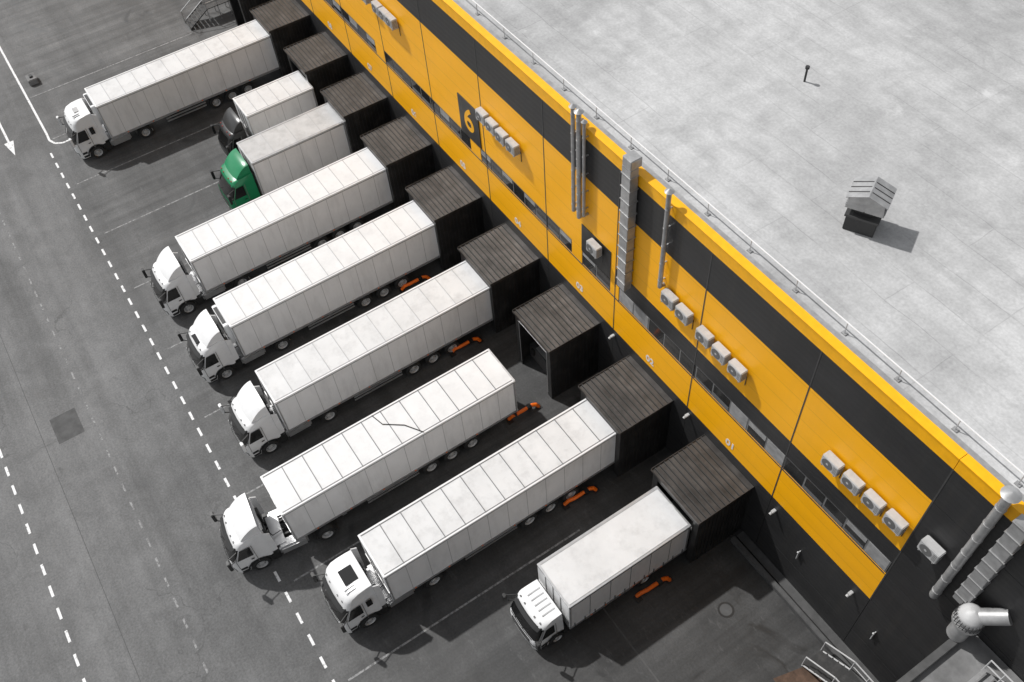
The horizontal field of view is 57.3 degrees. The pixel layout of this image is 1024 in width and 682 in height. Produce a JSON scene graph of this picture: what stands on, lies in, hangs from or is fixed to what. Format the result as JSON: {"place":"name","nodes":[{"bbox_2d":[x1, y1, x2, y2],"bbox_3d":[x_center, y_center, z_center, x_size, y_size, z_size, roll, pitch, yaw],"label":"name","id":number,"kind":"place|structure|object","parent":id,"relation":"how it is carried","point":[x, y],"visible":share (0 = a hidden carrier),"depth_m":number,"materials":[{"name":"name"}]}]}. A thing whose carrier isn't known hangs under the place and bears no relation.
{"place":"outdoors","nodes":[
{"label":"outdoors","id":0,"kind":"place"},
{"bbox_2d":[0,0,863,681],"bbox_3d":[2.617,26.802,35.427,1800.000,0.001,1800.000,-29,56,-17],"label":"asphalt ground","id":1,"kind":"structure","parent":0,"point":[170,476],"depth_m":51.02,"materials":[{"name":"grey asphalt"}]},
{"bbox_2d":[25,72,38,85],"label":"concrete block","id":2,"kind":"object","parent":1,"relation":"on","point":[32,79],"depth_m":73.77,"materials":[{"name":"grey concrete"}]},
{"bbox_2d":[56,19,280,159],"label":"semi truck","id":3,"kind":"object","parent":1,"relation":"on","point":[117,109],"visible":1,"depth_m":67.99,"materials":[{"name":"white paint"}]},
{"bbox_2d":[181,0,232,30],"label":"metal stairs","id":4,"kind":"structure","parent":1,"relation":"on","point":[208,4],"depth_m":77.20,"materials":[{"name":"metal"}]},
{"bbox_2d":[229,0,270,25],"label":"dock shelter","id":5,"kind":"object","parent":1,"relation":"on","point":[242,14],"visible":0.41,"depth_m":73.63,"materials":[{"name":"metal"}]},
{"bbox_2d":[210,70,317,155],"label":"box truck","id":6,"kind":"object","parent":1,"relation":"on","point":[274,103],"visible":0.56,"depth_m":65.44,"materials":[{"name":"grey paint"}]},
{"bbox_2d":[141,147,393,316],"bbox_3d":[-15.248,-6.897,59.708,16.290,4.027,3.280,-29,56,-17],"label":"semi truck","id":7,"kind":"object","parent":1,"relation":"on","point":[236,246],"visible":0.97,"depth_m":58.44,"materials":[{"name":"white paint"}]},
{"bbox_2d":[210,102,351,209],"bbox_3d":[-15.623,-12.220,63.776,9.140,3.948,3.280,-29,56,-17],"label":"box truck","id":8,"kind":"object","parent":1,"relation":"on","point":[266,161],"visible":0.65,"depth_m":62.55,"materials":[{"name":"green paint"}]},
{"bbox_2d":[250,0,313,76],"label":"dock shelter","id":9,"kind":"object","parent":1,"relation":"on","point":[284,23],"visible":0.74,"depth_m":69.91,"materials":[{"name":"metal"}]},
{"bbox_2d":[0,33,579,681],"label":"road markings","id":10,"kind":"object","parent":1,"relation":"on","point":[10,145],"visible":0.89,"depth_m":52.41,"materials":[{"name":"paint"}]},
{"bbox_2d":[176,200,439,382],"bbox_3d":[-11.895,-2.955,56.478,16.290,4.027,3.280,-29,56,-17],"label":"semi truck","id":11,"kind":"object","parent":1,"relation":"on","point":[275,308],"visible":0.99,"depth_m":55.17,"materials":[{"name":"white paint"}]},
{"bbox_2d":[283,31,351,105],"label":"dock shelter","id":12,"kind":"object","parent":1,"relation":"on","point":[319,61],"visible":0.62,"depth_m":66.72,"materials":[{"name":"metal"}]},
{"bbox_2d":[218,260,492,457],"bbox_3d":[-8.508,1.063,53.188,16.140,4.027,3.280,-29,56,-17],"label":"semi truck","id":13,"kind":"object","parent":1,"relation":"on","point":[323,377],"visible":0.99,"depth_m":51.87,"materials":[{"name":"white paint"}]},
{"bbox_2d":[320,71,391,153],"bbox_3d":[-10.630,-15.380,65.387,3.350,4.665,3.540,-29,56,-17],"label":"dock shelter","id":14,"kind":"object","parent":1,"relation":"on","point":[358,102],"visible":0.6,"depth_m":63.60,"materials":[{"name":"metal"}]},
{"bbox_2d":[210,349,517,573],"bbox_3d":[-7.561,6.297,49.132,16.946,4.070,3.544,-29,56,-17],"label":"semi truck","id":15,"kind":"object","parent":1,"relation":"on","point":[317,489],"visible":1,"depth_m":47.85,"materials":[{"name":"white paint"}]},
{"bbox_2d":[360,115,435,208],"bbox_3d":[-7.386,-11.568,62.264,3.350,4.665,3.540,-29,56,-17],"label":"dock shelter","id":16,"kind":"object","parent":1,"relation":"on","point":[400,148],"visible":0.75,"depth_m":60.56,"materials":[{"name":"metal"}]},
{"bbox_2d":[399,275,430,293],"bbox_3d":[-6.077,-3.659,58.858,2.224,0.493,0.451,-27,56,-15],"label":"wheel guide rail","id":17,"kind":"object","parent":1,"relation":"on","point":[419,278],"visible":0.98,"depth_m":58.74,"materials":[{"name":"orange metal"}]},
{"bbox_2d":[405,165,484,269],"bbox_3d":[-4.088,-7.691,59.087,3.350,4.665,3.540,-29,56,-17],"label":"dock shelter","id":18,"kind":"object","parent":1,"relation":"on","point":[447,200],"visible":0.84,"depth_m":57.48,"materials":[{"name":"metal"}]},
{"bbox_2d":[310,398,615,633],"bbox_3d":[-1.994,8.720,46.914,16.340,4.027,3.280,-29,56,-17],"label":"semi truck","id":19,"kind":"object","parent":1,"relation":"on","point":[428,539],"visible":1,"depth_m":45.51,"materials":[{"name":"white paint"}]},
{"bbox_2d":[449,337,483,357],"bbox_3d":[-2.751,0.250,55.655,2.224,0.493,0.451,-27,56,-15],"label":"wheel guide rail","id":20,"kind":"object","parent":1,"relation":"on","point":[470,340],"visible":1,"depth_m":55.54,"materials":[{"name":"orange metal"}]},
{"bbox_2d":[457,222,539,332],"bbox_3d":[-0.680,-3.685,55.804,3.350,4.665,3.540,-29,56,-17],"label":"dock shelter","id":21,"kind":"object","parent":1,"relation":"on","point":[502,260],"visible":0.71,"depth_m":54.19,"materials":[{"name":"metal"}]},
{"bbox_2d":[505,403,541,424],"bbox_3d":[0.659,3.969,52.590,2.224,0.493,0.451,-27,56,-15],"label":"wheel guide rail","id":22,"kind":"object","parent":1,"relation":"on","point":[510,421],"visible":0.94,"depth_m":52.49,"materials":[{"name":"orange metal"}]},
{"bbox_2d":[512,283,599,397],"bbox_3d":[2.508,0.063,52.734,3.350,4.665,3.540,-29,56,-17],"label":"dock shelter","id":23,"kind":"object","parent":1,"relation":"on","point":[557,328],"visible":1,"depth_m":51.31,"materials":[{"name":"metal"}]},
{"bbox_2d":[561,486,599,510],"bbox_3d":[3.595,8.145,49.213,2.224,0.493,0.451,-27,56,-15],"label":"wheel guide rail","id":24,"kind":"object","parent":1,"relation":"on","point":[585,491],"visible":1,"depth_m":49.09,"materials":[{"name":"orange metal"}]},
{"bbox_2d":[502,486,690,650],"bbox_3d":[4.094,11.052,44.937,9.039,3.591,3.040,-29,56,-17],"label":"box truck","id":25,"kind":"object","parent":1,"relation":"on","point":[640,540],"visible":1,"depth_m":43.74,"materials":[{"name":"white paint"}]},
{"bbox_2d":[578,355,672,476],"bbox_3d":[5.889,4.037,49.478,3.350,4.665,3.540,-29,56,-17],"label":"dock shelter","id":26,"kind":"object","parent":1,"relation":"on","point":[629,399],"visible":0.88,"depth_m":47.86,"materials":[{"name":"metal"}]},
{"bbox_2d":[633,575,673,603],"bbox_3d":[6.948,12.087,45.984,2.224,0.493,0.451,-27,56,-15],"label":"wheel guide rail","id":27,"kind":"object","parent":1,"relation":"on","point":[637,597],"visible":1,"depth_m":45.86,"materials":[{"name":"orange metal"}]},
{"bbox_2d":[296,0,1023,681],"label":"warehouse","id":28,"kind":"structure","parent":1,"relation":"on","point":[726,110],"depth_m":40.45,"materials":[{"name":"yellow metal"}]},
{"bbox_2d":[362,0,371,4],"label":"air conditioner","id":29,"kind":"object","parent":28,"relation":"attached to","point":[366,2],"visible":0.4,"depth_m":56.40,"materials":[{"name":"metal"}]},
{"bbox_2d":[371,0,382,16],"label":"air conditioner","id":30,"kind":"object","parent":28,"relation":"attached to","point":[375,4],"visible":0.59,"depth_m":55.40,"materials":[{"name":"metal"}]},
{"bbox_2d":[378,6,388,23],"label":"air conditioner","id":31,"kind":"object","parent":28,"relation":"attached to","point":[382,10],"visible":0.62,"depth_m":54.96,"materials":[{"name":"metal"}]},
{"bbox_2d":[385,12,400,35],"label":"air conditioner","id":32,"kind":"object","parent":28,"relation":"attached to","point":[391,21],"visible":1,"depth_m":54.52,"materials":[{"name":"metal"}]},
{"bbox_2d":[457,92,481,148],"bbox_3d":[-2.388,-12.318,52.466,0.076,2.620,2.100,-29,56,-17],"label":"number sign","id":33,"kind":"object","parent":28,"relation":"attached to","point":[470,127],"visible":1,"depth_m":52.39,"materials":[{"name":"black metal"}]},
{"bbox_2d":[475,106,488,125],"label":"air conditioner","id":34,"kind":"object","parent":28,"relation":"attached to","point":[482,114],"visible":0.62,"depth_m":49.66,"materials":[{"name":"metal"}]},
{"bbox_2d":[485,117,498,135],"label":"air conditioner","id":35,"kind":"object","parent":28,"relation":"attached to","point":[491,124],"visible":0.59,"depth_m":49.19,"materials":[{"name":"metal"}]},
{"bbox_2d":[495,127,508,146],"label":"air conditioner","id":36,"kind":"object","parent":28,"relation":"attached to","point":[501,135],"visible":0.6,"depth_m":48.73,"materials":[{"name":"metal"}]},
{"bbox_2d":[505,137,521,161],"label":"air conditioner","id":37,"kind":"object","parent":28,"relation":"attached to","point":[512,146],"visible":1,"depth_m":48.22,"materials":[{"name":"metal"}]},
{"bbox_2d":[568,103,576,211],"bbox_3d":[2.852,-8.341,43.305,0.435,6.560,0.370,-29,56,-17],"label":"exhaust pipe","id":38,"kind":"object","parent":28,"relation":"attached to","point":[572,106],"visible":0.93,"depth_m":43.05,"materials":[{"name":"metal"}]},
{"bbox_2d":[574,108,583,218],"bbox_3d":[3.087,-8.005,43.109,0.473,6.680,0.445,-29,56,-17],"label":"exhaust pipe","id":39,"kind":"object","parent":28,"relation":"attached to","point":[578,112],"visible":0.91,"depth_m":42.61,"materials":[{"name":"metal"}]},
{"bbox_2d":[581,119,588,216],"bbox_3d":[3.334,-7.807,42.853,0.397,5.940,0.296,-29,56,-17],"label":"exhaust pipe","id":40,"kind":"object","parent":28,"relation":"attached to","point":[584,122],"visible":1,"depth_m":42.65,"materials":[{"name":"metal"}]},
{"bbox_2d":[586,238,602,262],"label":"air conditioner","id":41,"kind":"object","parent":28,"relation":"attached to","point":[593,248],"visible":1,"depth_m":45.67,"materials":[{"name":"metal"}]},
{"bbox_2d":[616,150,641,291],"bbox_3d":[5.191,-5.133,41.811,0.630,8.200,0.660,-29,56,-17],"label":"ventilation duct","id":42,"kind":"object","parent":28,"relation":"attached to","point":[632,162],"visible":1,"depth_m":41.05,"materials":[{"name":"metal"}]},
{"bbox_2d":[657,188,674,288],"bbox_3d":[6.457,-4.220,39.613,0.454,6.070,0.408,-29,56,-17],"label":"exhaust pipe","id":43,"kind":"object","parent":28,"relation":"attached to","point":[669,192],"visible":1,"depth_m":39.23,"materials":[{"name":"metal"}]},
{"bbox_2d":[660,288,678,310],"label":"air conditioner","id":44,"kind":"object","parent":28,"relation":"attached to","point":[669,298],"visible":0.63,"depth_m":41.44,"materials":[{"name":"metal"}]},
{"bbox_2d":[674,302,693,328],"bbox_3d":[7.608,-1.023,41.399,0.493,1.220,0.845,-29,56,-17],"label":"air conditioner","id":45,"kind":"object","parent":28,"relation":"attached to","point":[684,314],"visible":1,"depth_m":40.98,"materials":[{"name":"metal"}]},
{"bbox_2d":[695,325,714,348],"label":"air conditioner","id":46,"kind":"object","parent":28,"relation":"attached to","point":[704,336],"visible":0.86,"depth_m":40.35,"materials":[{"name":"metal"}]},
{"bbox_2d":[711,341,730,365],"bbox_3d":[8.966,0.681,40.261,0.493,1.220,0.845,-29,56,-17],"label":"air conditioner","id":47,"kind":"object","parent":28,"relation":"attached to","point":[720,353],"visible":0.83,"depth_m":39.83,"materials":[{"name":"metal"}]},
{"bbox_2d":[727,358,747,384],"bbox_3d":[9.546,1.389,39.745,0.493,1.220,0.845,-29,56,-17],"label":"air conditioner","id":48,"kind":"object","parent":28,"relation":"attached to","point":[737,370],"visible":1,"depth_m":39.32,"materials":[{"name":"metal"}]},
{"bbox_2d":[472,0,1023,487],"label":"roof edge rail","id":49,"kind":"object","parent":28,"relation":"on","point":[896,378],"visible":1,"depth_m":35.26,"materials":[{"name":"silver metal"}]},
{"bbox_2d":[803,65,809,81],"bbox_3d":[13.226,-12.011,42.137,0.185,0.820,0.185,27,59,22],"label":"vent pipe","id":50,"kind":"object","parent":28,"relation":"on","point":[807,67],"visible":1,"depth_m":41.98,"materials":[{"name":"metal"}]},
{"bbox_2d":[820,450,844,477],"bbox_3d":[12.569,4.944,36.833,0.493,1.220,0.845,-29,56,-17],"label":"air conditioner","id":51,"kind":"object","parent":28,"relation":"attached to","point":[832,463],"visible":1,"depth_m":36.41,"materials":[{"name":"metal"}]},
{"bbox_2d":[845,590,853,597],"bbox_3d":[14.673,11.016,40.767,0.375,0.185,0.160,-29,56,-17],"label":"wall lamp","id":52,"kind":"object","parent":28,"relation":"attached to","point":[849,593],"visible":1,"depth_m":40.70,"materials":[{"name":"white plastic"}]},
{"bbox_2d":[840,469,865,496],"bbox_3d":[13.144,5.592,36.237,0.493,1.220,0.845,-29,56,-17],"label":"air conditioner","id":53,"kind":"object","parent":28,"relation":"attached to","point":[852,482],"visible":1,"depth_m":35.82,"materials":[{"name":"metal"}]},
{"bbox_2d":[842,176,896,237],"bbox_3d":[13.728,-5.223,36.211,1.600,2.021,1.240,22,57,19],"label":"roof vent","id":54,"kind":"object","parent":28,"relation":"on","point":[868,201],"visible":1,"depth_m":35.68,"materials":[{"name":"metal"}]},
{"bbox_2d":[861,488,886,516],"bbox_3d":[13.718,6.240,35.642,0.493,1.220,0.845,-29,56,-17],"label":"air conditioner","id":55,"kind":"object","parent":28,"relation":"attached to","point":[873,501],"visible":1,"depth_m":35.22,"materials":[{"name":"metal"}]},
{"bbox_2d":[882,508,908,536],"bbox_3d":[14.292,6.888,35.046,0.493,1.220,0.845,-29,56,-17],"label":"air conditioner","id":56,"kind":"object","parent":28,"relation":"attached to","point":[895,522],"visible":1,"depth_m":34.62,"materials":[{"name":"metal"}]},
{"bbox_2d":[917,535,945,563],"bbox_3d":[15.121,7.649,33.907,0.493,1.220,0.845,-29,56,-17],"label":"air conditioner","id":57,"kind":"object","parent":28,"relation":"attached to","point":[931,549],"visible":1,"depth_m":33.49,"materials":[{"name":"metal"}]},
{"bbox_2d":[912,635,1022,681],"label":"roof","id":58,"kind":"structure","parent":28,"relation":"attached to","point":[968,658],"depth_m":33.65,"materials":[{"name":"concrete"}]},
{"bbox_2d":[929,485,1021,598],"bbox_3d":[15.527,7.097,31.864,0.646,8.230,0.630,-29,56,-17],"label":"exhaust pipe","id":59,"kind":"object","parent":28,"relation":"attached to","point":[1010,495],"visible":1,"depth_m":30.83,"materials":[{"name":"metal"}]},
{"bbox_2d":[946,601,1012,642],"bbox_3d":[16.406,9.972,32.978,1.717,2.550,1.032,22,57,19],"label":"turbine vent","id":60,"kind":"object","parent":28,"relation":"attached to","point":[969,619],"visible":0.99,"depth_m":32.52,"materials":[{"name":"metal"}]},
{"bbox_2d":[953,514,1023,603],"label":"ventilation duct","id":61,"kind":"object","parent":28,"relation":"attached to","point":[1005,548],"visible":0.95,"depth_m":30.77,"materials":[{"name":"metal"}]},
{"bbox_2d":[651,434,753,562],"bbox_3d":[9.159,7.882,46.327,3.350,4.665,3.540,-29,56,-17],"label":"dock shelter","id":62,"kind":"object","parent":1,"relation":"on","point":[704,485],"visible":0.88,"depth_m":44.70,"materials":[{"name":"metal"}]},
{"bbox_2d":[718,602,733,617],"bbox_3d":[10.341,12.993,45.292,0.800,0.014,0.800,-29,56,-17],"label":"manhole cover","id":63,"kind":"object","parent":1,"relation":"on","point":[725,609],"visible":1,"depth_m":45.28,"materials":[{"name":"grey metal"}]},
{"bbox_2d":[773,667,822,681],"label":"stained ground patch","id":64,"kind":"object","parent":1,"relation":"on","point":[802,674],"visible":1,"depth_m":43.20,"materials":[{"name":"brown concrete"}]},
{"bbox_2d":[731,531,878,681],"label":"kerb","id":65,"kind":"structure","parent":1,"relation":"on","point":[799,600],"depth_m":45.03,"materials":[{"name":"concrete"}]},
{"bbox_2d":[801,642,873,681],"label":"metal stairs","id":66,"kind":"structure","parent":1,"relation":"on","point":[824,666],"depth_m":42.52,"materials":[{"name":"metal"}]},
{"bbox_2d":[968,660,1012,681],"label":"roof walkway","id":67,"kind":"structure","parent":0,"point":[977,676],"depth_m":33.02,"materials":[{"name":"silver metal"}]},
{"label":"walls","id":68,"kind":"object","parent":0,"visible":0},
{"bbox_2d":[896,639,958,681],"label":"parapet","id":69,"kind":"structure","parent":68,"relation":"on","point":[930,660],"depth_m":33.58,"materials":[{"name":"concrete"}]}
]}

